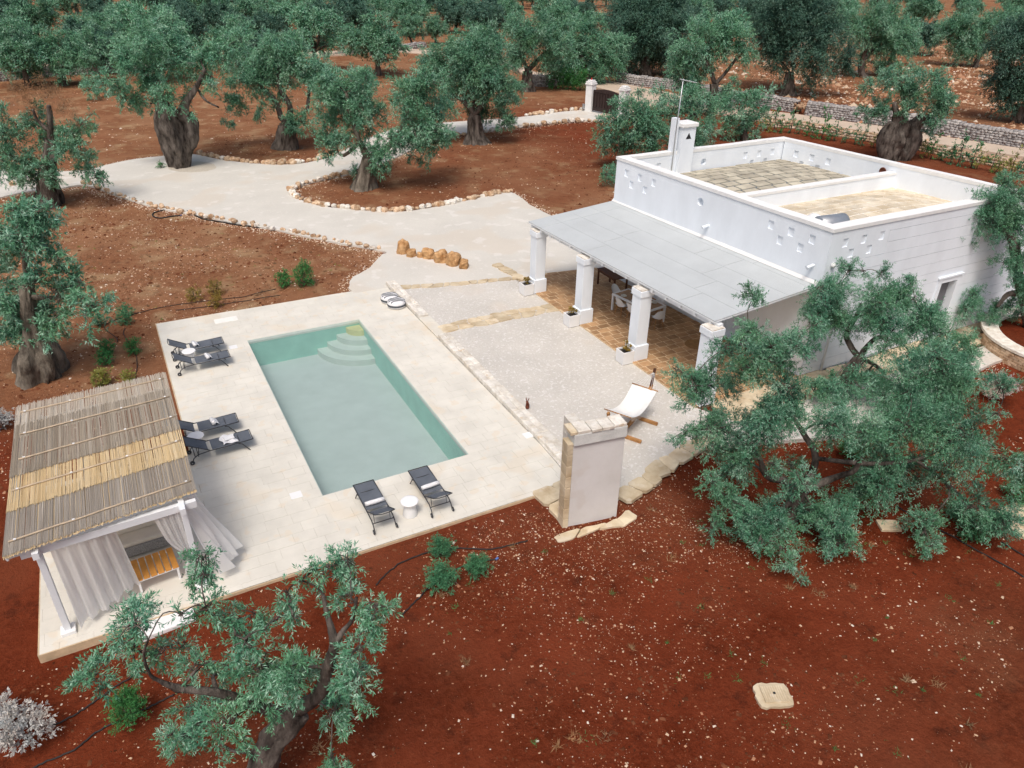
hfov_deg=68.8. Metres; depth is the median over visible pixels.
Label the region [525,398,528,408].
figurine
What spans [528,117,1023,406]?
house
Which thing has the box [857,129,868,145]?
hedge plant
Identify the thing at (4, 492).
pebbles
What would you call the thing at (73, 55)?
olive tree
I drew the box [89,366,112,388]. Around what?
garden shrub
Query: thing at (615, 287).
dining chair
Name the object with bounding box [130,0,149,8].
olive tree
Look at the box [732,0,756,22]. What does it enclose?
olive tree
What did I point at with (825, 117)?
hedge plant
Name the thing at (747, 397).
wall paving
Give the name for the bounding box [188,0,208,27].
olive tree
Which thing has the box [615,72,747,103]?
dry stone wall
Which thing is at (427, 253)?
boulder
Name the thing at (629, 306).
dining chair
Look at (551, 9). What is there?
olive tree
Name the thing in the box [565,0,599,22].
olive tree
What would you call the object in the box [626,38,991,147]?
weeds
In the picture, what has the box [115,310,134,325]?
garden shrub
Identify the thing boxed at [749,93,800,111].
dry stone wall
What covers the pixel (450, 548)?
irrigation hose
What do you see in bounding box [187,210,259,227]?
irrigation hose
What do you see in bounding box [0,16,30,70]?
olive tree
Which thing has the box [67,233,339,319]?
weeds
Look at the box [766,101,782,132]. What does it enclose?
hedge plant
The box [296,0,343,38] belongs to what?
olive tree
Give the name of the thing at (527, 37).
olive tree
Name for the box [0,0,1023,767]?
ground
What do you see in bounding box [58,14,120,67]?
olive tree
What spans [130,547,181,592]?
coffee table
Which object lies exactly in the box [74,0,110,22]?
olive tree
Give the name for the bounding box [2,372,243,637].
pergola
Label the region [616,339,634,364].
planter
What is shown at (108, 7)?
olive tree
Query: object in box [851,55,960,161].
olive tree
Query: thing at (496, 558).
irrigation hose
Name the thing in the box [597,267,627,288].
wooden table
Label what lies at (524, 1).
olive tree
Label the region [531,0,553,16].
olive tree
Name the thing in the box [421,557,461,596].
round shrub
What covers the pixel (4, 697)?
silver shrub
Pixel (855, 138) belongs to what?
hedge plant
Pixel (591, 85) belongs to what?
gate pillar
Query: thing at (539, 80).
dry stone wall
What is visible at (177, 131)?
olive tree
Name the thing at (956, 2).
olive tree
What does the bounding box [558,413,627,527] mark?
plaster wall
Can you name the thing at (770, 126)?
hedge plant
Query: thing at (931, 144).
hedge plant
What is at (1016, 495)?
garden shrub
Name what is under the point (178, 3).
olive tree
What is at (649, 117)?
olive tree
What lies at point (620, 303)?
dining chair
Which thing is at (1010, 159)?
hedge plant
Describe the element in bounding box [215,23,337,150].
olive tree
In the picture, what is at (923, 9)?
olive tree
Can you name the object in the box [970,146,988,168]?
hedge plant
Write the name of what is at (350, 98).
olive tree
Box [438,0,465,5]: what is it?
olive tree
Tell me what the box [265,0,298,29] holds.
olive tree
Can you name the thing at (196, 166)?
earth ring
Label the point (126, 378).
garden shrub
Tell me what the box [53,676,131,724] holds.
irrigation hose
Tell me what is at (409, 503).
side table
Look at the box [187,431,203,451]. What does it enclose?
side table
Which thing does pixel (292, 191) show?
stone border
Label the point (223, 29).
olive tree
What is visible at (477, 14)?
olive tree
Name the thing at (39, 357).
olive tree
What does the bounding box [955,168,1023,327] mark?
olive tree
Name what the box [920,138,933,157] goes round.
hedge plant
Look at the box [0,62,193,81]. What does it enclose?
dry stone wall
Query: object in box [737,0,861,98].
olive tree
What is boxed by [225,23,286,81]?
olive tree
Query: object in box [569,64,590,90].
hedge shrub
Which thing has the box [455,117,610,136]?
stone border
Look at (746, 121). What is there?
olive tree
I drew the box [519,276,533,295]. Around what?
planter
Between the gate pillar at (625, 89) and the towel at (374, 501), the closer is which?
the towel at (374, 501)
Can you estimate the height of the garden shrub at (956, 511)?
0.981 m
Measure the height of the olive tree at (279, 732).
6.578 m
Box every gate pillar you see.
[585,79,597,111]
[618,85,630,115]
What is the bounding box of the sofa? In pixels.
[116,520,169,557]
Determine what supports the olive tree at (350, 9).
on the ground
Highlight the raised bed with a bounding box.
[980,309,1023,371]
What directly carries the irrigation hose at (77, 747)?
on the ground
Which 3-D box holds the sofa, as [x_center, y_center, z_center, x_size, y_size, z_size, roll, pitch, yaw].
[-9.379,3.795,18.817,1.630,0.765,0.809,-16,34,-27]
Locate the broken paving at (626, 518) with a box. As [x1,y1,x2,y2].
[554,510,636,542]
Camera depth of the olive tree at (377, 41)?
89.82 m
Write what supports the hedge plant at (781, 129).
on the ground
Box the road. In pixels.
[0,49,1023,159]
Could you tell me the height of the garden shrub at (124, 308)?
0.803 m
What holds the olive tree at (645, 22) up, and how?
on the ground
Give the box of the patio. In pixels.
[536,268,795,408]
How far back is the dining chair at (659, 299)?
31.29 m
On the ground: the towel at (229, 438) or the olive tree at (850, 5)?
the olive tree at (850, 5)
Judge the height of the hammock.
1.417 m
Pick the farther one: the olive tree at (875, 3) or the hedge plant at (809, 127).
the olive tree at (875, 3)
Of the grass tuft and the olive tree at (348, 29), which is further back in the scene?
the olive tree at (348, 29)
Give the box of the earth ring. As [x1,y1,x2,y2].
[166,161,215,171]
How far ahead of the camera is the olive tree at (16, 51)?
77.30 m
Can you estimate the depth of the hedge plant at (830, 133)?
63.50 m
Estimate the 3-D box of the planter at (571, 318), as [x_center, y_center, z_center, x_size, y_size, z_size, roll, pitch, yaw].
[2.434,-2.784,30.526,0.500,0.834,0.500,-14,33,-24]
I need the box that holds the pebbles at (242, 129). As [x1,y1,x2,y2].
[2,67,602,200]
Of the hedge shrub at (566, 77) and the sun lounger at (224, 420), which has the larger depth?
the hedge shrub at (566, 77)
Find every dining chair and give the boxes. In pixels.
[610,284,622,306]
[614,297,626,317]
[625,303,631,319]
[651,311,664,328]
[656,297,664,311]
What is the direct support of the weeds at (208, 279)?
on the ground
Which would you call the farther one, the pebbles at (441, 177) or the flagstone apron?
the pebbles at (441, 177)
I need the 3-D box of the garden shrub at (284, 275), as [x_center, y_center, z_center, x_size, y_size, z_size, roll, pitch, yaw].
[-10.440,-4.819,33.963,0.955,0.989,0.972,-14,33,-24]
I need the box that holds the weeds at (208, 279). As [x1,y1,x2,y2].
[37,238,333,313]
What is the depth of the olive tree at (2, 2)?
112.86 m
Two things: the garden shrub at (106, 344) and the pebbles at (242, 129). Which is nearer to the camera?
the garden shrub at (106, 344)
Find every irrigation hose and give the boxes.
[32,694,174,767]
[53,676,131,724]
[104,289,273,341]
[123,329,137,378]
[152,209,181,218]
[179,295,279,309]
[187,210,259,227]
[376,540,527,584]
[400,557,498,617]
[897,506,1023,577]
[1001,541,1023,555]
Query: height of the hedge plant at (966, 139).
2.954 m
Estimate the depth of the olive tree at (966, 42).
107.89 m
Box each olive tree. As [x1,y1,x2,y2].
[0,0,12,18]
[0,0,63,36]
[0,15,47,87]
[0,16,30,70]
[0,71,114,208]
[0,191,120,389]
[12,18,115,100]
[47,0,82,18]
[55,539,403,767]
[56,8,107,44]
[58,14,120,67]
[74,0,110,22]
[77,5,127,74]
[90,6,256,168]
[102,0,145,25]
[107,0,190,82]
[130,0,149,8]
[144,1,211,46]
[146,0,179,8]
[147,0,196,15]
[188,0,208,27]
[194,0,247,33]
[196,0,239,25]
[200,11,258,72]
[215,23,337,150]
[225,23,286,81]
[229,0,276,20]
[246,7,290,38]
[257,0,283,7]
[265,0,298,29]
[284,0,302,5]
[285,0,346,59]
[296,0,333,5]
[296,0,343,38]
[298,0,343,45]
[304,62,459,191]
[329,0,378,28]
[330,22,357,52]
[337,8,411,75]
[368,0,397,27]
[386,0,434,25]
[394,13,426,42]
[409,14,529,145]
[414,0,436,19]
[423,12,451,42]
[429,0,465,32]
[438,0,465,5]
[455,0,504,21]
[464,0,506,35]
[497,0,526,15]
[501,3,588,91]
[515,0,531,5]
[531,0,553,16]
[535,0,573,35]
[540,0,587,48]
[558,8,636,84]
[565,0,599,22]
[586,74,726,185]
[588,0,702,78]
[657,279,1023,585]
[663,4,763,107]
[683,0,714,40]
[687,0,706,18]
[702,0,716,20]
[710,0,735,19]
[711,82,776,141]
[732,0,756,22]
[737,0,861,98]
[796,256,994,422]
[825,0,845,14]
[828,0,923,77]
[833,0,862,12]
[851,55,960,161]
[869,0,887,7]
[880,12,924,64]
[900,0,946,21]
[910,18,942,55]
[924,0,1022,67]
[951,0,972,11]
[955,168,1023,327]
[956,0,986,16]
[974,11,1023,123]
[984,6,1018,30]
[995,0,1017,7]
[1002,0,1023,9]
[1010,5,1023,21]
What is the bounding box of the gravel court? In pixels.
[389,280,1002,499]
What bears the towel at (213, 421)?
on the sun lounger at (224, 420)
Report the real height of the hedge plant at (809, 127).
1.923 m
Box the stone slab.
[875,519,901,531]
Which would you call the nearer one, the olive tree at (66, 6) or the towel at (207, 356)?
the towel at (207, 356)
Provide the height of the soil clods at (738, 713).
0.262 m
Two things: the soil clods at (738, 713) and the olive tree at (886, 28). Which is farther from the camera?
the olive tree at (886, 28)
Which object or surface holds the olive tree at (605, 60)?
on the ground
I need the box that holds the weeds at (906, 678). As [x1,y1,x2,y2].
[281,458,977,767]
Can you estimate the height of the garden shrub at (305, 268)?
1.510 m
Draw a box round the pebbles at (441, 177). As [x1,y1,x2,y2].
[214,111,727,277]
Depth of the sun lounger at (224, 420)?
23.33 m
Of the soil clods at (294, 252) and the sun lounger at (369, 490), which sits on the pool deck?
the sun lounger at (369, 490)
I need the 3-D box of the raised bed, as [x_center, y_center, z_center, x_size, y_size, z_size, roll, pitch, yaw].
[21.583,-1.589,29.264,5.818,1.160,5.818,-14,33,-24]
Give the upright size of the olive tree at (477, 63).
10.028 m
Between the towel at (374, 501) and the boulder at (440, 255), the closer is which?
the towel at (374, 501)
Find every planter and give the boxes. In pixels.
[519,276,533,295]
[563,305,579,327]
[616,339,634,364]
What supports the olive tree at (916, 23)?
on the ground
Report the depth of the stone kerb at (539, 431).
25.50 m
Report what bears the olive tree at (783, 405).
on the ground
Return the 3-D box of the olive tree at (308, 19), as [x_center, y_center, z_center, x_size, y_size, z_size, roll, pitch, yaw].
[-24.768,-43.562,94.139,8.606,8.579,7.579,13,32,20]
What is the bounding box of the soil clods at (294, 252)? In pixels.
[215,108,735,282]
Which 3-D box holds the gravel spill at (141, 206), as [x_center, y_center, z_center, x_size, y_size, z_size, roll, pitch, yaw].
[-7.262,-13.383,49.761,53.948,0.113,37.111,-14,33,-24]
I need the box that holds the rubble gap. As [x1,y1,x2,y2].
[793,102,806,113]
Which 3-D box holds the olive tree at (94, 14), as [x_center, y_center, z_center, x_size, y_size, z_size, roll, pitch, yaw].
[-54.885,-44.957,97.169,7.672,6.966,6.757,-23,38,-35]
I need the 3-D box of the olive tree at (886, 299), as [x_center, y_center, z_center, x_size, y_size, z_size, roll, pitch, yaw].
[12.717,-1.325,24.568,6.811,5.729,4.098,10,31,15]
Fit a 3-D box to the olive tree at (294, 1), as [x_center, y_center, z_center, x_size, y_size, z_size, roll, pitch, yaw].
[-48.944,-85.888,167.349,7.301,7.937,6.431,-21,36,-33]
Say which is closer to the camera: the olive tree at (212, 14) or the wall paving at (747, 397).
the wall paving at (747, 397)
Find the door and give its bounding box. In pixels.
[925,282,948,334]
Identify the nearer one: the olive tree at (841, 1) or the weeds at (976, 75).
the weeds at (976, 75)
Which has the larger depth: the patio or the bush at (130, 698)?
the patio
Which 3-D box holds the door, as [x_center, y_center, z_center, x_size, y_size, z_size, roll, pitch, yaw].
[17.009,-3.097,29.911,0.440,2.380,0.040,-14,33,-24]
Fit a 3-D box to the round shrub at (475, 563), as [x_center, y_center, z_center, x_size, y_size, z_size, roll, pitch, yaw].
[-0.834,4.438,18.343,0.826,0.708,0.786,-14,33,-24]
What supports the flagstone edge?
on the ground
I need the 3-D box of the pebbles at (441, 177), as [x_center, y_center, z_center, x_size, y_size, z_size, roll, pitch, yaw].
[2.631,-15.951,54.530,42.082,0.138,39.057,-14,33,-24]
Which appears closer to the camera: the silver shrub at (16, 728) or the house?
the silver shrub at (16, 728)
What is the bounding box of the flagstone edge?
[618,433,722,503]
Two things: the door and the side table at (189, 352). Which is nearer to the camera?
the side table at (189, 352)
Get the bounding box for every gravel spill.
[1,115,591,290]
[610,363,1003,519]
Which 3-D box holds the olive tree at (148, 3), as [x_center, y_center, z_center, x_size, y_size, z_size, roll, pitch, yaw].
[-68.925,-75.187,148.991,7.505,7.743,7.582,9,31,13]
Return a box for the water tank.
[808,213,849,223]
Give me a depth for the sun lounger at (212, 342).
27.99 m
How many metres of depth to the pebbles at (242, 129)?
63.51 m
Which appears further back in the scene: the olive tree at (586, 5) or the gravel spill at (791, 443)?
the olive tree at (586, 5)
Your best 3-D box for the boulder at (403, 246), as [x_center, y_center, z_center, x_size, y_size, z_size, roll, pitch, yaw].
[-5.526,-6.873,37.827,0.674,0.902,0.561,-14,33,-24]
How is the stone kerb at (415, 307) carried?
on the ground
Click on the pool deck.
(271, 508)
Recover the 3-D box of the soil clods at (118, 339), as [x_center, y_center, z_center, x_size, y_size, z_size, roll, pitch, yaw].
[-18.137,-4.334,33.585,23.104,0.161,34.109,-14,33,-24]
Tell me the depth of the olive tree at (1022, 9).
130.35 m
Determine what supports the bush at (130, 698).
on the ground
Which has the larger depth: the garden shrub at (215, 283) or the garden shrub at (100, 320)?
the garden shrub at (215, 283)
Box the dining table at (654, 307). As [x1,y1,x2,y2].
[611,288,665,321]
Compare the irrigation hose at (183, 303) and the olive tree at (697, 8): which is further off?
the olive tree at (697, 8)
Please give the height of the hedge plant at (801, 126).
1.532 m
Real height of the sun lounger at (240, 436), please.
0.703 m
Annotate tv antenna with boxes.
[671,79,696,170]
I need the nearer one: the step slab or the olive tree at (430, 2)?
the step slab
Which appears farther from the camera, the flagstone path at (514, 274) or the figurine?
the flagstone path at (514, 274)
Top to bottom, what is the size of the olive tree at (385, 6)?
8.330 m
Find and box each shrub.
[0,407,21,431]
[0,687,24,727]
[0,697,61,757]
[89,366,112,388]
[92,347,115,366]
[93,315,106,326]
[96,338,115,354]
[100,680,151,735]
[115,302,135,317]
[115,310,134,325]
[117,367,136,381]
[120,336,141,356]
[185,284,203,301]
[202,278,224,295]
[203,291,223,308]
[272,269,291,287]
[291,257,314,287]
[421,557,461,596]
[426,531,457,558]
[462,550,494,581]
[541,62,572,89]
[556,63,580,89]
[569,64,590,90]
[838,434,870,467]
[940,496,976,522]
[955,516,988,543]
[978,369,1022,399]
[999,477,1023,506]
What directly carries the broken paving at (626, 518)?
on the ground
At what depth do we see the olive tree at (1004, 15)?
145.03 m
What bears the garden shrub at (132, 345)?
on the ground
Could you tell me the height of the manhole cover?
0.150 m
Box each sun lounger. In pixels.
[167,337,223,361]
[171,350,230,375]
[174,413,238,445]
[183,429,252,464]
[353,479,397,534]
[408,465,453,517]
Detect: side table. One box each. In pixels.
[181,348,195,364]
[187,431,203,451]
[400,495,418,518]
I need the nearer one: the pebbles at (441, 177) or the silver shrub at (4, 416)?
the silver shrub at (4, 416)
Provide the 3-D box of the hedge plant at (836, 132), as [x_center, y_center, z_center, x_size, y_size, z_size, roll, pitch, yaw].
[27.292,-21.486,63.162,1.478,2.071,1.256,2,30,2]
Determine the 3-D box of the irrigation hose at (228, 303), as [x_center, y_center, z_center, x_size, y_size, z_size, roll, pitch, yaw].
[-12.225,-3.501,32.347,4.305,0.052,0.196,-12,32,-21]
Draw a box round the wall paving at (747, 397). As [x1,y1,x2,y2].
[712,322,983,420]
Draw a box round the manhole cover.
[752,683,793,709]
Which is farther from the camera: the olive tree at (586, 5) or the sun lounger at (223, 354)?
the olive tree at (586, 5)
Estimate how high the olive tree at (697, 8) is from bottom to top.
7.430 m
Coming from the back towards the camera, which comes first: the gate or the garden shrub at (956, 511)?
the gate
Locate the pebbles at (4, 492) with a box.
[0,192,366,497]
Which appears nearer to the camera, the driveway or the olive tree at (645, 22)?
the driveway
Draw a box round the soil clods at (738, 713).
[12,423,1023,767]
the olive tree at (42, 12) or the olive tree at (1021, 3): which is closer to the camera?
the olive tree at (42, 12)
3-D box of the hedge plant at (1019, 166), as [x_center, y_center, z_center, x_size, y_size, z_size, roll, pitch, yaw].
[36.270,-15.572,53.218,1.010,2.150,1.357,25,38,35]
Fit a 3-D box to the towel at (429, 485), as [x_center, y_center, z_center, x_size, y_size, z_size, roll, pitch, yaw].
[-2.279,2.787,20.752,0.537,0.126,0.217,-16,34,-27]
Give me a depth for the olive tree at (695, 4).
149.49 m
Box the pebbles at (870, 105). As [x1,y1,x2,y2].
[504,32,1023,157]
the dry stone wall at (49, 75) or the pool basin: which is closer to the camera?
the pool basin
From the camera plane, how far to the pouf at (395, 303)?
31.83 m
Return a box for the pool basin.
[248,320,467,495]
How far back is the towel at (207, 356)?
27.02 m
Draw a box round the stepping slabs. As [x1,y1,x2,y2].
[999,503,1023,538]
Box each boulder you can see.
[396,238,409,254]
[406,248,416,257]
[421,247,434,259]
[433,249,447,262]
[446,251,461,266]
[459,258,468,268]
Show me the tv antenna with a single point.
(678, 116)
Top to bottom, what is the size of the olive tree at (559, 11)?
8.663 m
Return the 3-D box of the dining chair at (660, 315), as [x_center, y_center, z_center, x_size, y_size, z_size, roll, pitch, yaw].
[5.932,-2.654,30.259,0.500,0.873,0.532,-4,30,-9]
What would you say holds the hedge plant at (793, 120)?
on the ground
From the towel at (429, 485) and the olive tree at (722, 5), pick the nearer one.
the towel at (429, 485)
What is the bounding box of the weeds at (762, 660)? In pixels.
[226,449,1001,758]
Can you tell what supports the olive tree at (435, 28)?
on the ground
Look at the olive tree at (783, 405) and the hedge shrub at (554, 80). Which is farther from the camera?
the hedge shrub at (554, 80)
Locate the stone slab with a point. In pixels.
(888, 526)
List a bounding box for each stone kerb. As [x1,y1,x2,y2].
[386,280,428,318]
[438,332,561,462]
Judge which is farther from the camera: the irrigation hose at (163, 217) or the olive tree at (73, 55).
the olive tree at (73, 55)
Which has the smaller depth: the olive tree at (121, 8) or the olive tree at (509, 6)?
the olive tree at (121, 8)
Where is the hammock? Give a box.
[604,368,657,442]
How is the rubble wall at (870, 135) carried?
on the ground
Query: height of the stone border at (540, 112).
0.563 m
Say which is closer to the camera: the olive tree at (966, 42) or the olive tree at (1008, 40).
the olive tree at (1008, 40)
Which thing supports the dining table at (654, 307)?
on the patio
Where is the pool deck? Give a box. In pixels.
[38,288,560,662]
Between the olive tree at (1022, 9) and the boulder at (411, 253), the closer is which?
the boulder at (411, 253)
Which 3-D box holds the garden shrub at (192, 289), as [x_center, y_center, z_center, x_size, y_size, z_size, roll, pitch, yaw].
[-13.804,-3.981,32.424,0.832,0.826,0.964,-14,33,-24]
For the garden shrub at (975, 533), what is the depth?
19.55 m
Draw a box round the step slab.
[141,608,196,641]
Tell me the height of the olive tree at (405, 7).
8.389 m
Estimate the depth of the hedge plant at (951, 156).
56.68 m
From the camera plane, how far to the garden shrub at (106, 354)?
27.22 m
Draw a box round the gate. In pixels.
[592,89,618,113]
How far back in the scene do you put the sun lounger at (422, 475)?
20.97 m
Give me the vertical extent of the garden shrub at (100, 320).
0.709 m
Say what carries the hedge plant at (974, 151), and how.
on the ground
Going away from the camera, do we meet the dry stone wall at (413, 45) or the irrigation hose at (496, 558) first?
the irrigation hose at (496, 558)
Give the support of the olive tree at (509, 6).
on the ground
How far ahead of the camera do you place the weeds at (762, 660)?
16.66 m
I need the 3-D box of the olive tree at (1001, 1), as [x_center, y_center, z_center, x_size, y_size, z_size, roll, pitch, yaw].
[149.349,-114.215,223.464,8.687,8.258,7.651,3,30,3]
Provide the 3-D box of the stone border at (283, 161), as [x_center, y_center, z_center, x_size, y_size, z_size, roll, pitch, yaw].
[-18.346,-16.445,54.416,10.229,0.591,3.350,1,30,-1]
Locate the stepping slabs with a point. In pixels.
(1021, 526)
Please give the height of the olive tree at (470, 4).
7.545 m
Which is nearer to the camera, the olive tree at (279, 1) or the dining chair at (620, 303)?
the dining chair at (620, 303)
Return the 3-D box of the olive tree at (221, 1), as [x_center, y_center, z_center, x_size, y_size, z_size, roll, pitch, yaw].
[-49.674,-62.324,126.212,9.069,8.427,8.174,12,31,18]
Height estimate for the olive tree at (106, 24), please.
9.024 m
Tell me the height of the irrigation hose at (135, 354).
0.058 m
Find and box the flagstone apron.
[533,480,559,519]
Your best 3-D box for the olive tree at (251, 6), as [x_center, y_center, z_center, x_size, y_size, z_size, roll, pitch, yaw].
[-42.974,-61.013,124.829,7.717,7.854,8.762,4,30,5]
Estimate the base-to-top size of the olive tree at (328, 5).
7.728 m
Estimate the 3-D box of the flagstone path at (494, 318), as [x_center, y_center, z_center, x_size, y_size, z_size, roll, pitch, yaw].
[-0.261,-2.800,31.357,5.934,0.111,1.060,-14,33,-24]
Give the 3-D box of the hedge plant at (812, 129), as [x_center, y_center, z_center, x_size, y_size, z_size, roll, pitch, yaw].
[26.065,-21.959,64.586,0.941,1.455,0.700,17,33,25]
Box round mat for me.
[685,339,699,348]
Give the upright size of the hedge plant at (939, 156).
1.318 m
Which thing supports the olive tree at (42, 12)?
on the ground
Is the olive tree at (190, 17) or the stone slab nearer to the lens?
the stone slab
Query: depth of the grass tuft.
51.75 m
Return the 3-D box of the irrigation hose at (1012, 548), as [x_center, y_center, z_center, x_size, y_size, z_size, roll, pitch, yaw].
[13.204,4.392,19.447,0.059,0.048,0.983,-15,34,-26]
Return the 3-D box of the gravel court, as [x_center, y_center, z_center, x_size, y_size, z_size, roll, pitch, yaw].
[8.521,-2.782,31.924,22.900,0.350,18.000,-14,33,-24]
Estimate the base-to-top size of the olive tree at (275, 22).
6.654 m
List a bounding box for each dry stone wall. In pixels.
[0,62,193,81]
[369,42,426,55]
[532,74,571,86]
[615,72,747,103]
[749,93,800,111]
[804,100,1023,148]
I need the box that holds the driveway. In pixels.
[0,110,611,291]
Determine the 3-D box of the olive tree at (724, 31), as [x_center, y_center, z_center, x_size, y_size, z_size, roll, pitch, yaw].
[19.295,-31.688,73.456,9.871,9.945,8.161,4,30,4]
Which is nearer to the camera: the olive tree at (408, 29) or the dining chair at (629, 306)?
the dining chair at (629, 306)
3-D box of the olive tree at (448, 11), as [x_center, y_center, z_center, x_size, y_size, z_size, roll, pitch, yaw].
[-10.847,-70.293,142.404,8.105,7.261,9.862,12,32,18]
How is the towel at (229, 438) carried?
on the sun lounger at (240, 436)
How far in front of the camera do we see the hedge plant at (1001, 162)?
54.42 m
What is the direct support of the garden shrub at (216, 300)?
on the ground
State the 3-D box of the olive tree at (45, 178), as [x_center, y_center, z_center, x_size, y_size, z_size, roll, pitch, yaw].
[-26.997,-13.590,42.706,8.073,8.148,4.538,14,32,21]
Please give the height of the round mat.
0.016 m
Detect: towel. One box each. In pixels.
[204,353,211,358]
[209,417,218,424]
[219,434,237,443]
[364,497,384,505]
[421,480,439,489]
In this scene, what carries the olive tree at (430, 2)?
on the ground
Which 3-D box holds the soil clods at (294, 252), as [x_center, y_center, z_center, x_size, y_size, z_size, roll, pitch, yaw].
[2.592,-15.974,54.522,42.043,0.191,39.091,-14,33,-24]
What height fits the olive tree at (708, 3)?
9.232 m
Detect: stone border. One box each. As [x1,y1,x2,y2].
[80,180,380,248]
[196,150,333,164]
[286,169,512,211]
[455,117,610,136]
[524,107,582,115]
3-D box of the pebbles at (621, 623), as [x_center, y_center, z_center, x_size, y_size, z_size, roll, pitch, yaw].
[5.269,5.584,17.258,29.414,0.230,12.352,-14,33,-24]
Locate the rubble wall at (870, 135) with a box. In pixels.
[762,118,1023,171]
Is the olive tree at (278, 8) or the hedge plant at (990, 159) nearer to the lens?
the hedge plant at (990, 159)
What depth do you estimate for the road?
70.49 m
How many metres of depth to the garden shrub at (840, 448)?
22.71 m
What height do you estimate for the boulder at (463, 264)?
0.598 m
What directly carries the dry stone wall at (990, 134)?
on the ground
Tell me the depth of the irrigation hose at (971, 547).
19.55 m
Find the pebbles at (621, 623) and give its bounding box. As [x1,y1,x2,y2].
[19,397,1021,767]
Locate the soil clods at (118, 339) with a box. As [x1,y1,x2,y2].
[0,192,370,491]
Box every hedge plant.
[758,109,774,132]
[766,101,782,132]
[777,114,787,132]
[785,108,799,133]
[795,118,805,134]
[803,115,814,135]
[808,123,817,136]
[811,105,832,138]
[824,126,833,139]
[826,118,845,141]
[841,125,851,142]
[849,123,862,144]
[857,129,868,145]
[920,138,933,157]
[925,131,944,159]
[938,145,946,160]
[943,139,958,164]
[950,128,971,166]
[961,135,984,168]
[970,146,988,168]
[985,149,1003,172]
[990,154,1006,173]
[1005,144,1022,172]
[1011,160,1023,176]
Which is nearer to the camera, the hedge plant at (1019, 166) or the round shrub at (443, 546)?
the round shrub at (443, 546)
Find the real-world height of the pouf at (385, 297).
0.356 m
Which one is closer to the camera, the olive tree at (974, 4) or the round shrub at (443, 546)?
the round shrub at (443, 546)
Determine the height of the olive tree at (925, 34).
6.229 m
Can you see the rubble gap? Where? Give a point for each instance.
(800, 106)
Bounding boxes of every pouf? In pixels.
[380,292,398,303]
[387,297,405,309]
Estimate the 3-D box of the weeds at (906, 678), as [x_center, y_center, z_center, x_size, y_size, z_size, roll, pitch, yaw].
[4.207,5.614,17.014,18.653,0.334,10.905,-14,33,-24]
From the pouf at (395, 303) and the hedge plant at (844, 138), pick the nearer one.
the pouf at (395, 303)
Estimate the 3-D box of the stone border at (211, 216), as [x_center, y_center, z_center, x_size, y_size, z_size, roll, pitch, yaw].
[-17.446,-9.757,42.858,23.902,0.401,1.517,16,33,25]
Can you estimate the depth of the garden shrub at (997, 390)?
25.98 m
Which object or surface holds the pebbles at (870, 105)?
on the ground
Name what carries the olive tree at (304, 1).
on the ground
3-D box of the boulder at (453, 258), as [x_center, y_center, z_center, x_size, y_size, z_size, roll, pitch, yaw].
[-2.846,-6.089,36.525,0.625,0.833,0.770,27,39,37]
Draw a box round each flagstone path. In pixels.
[400,263,525,288]
[438,304,558,331]

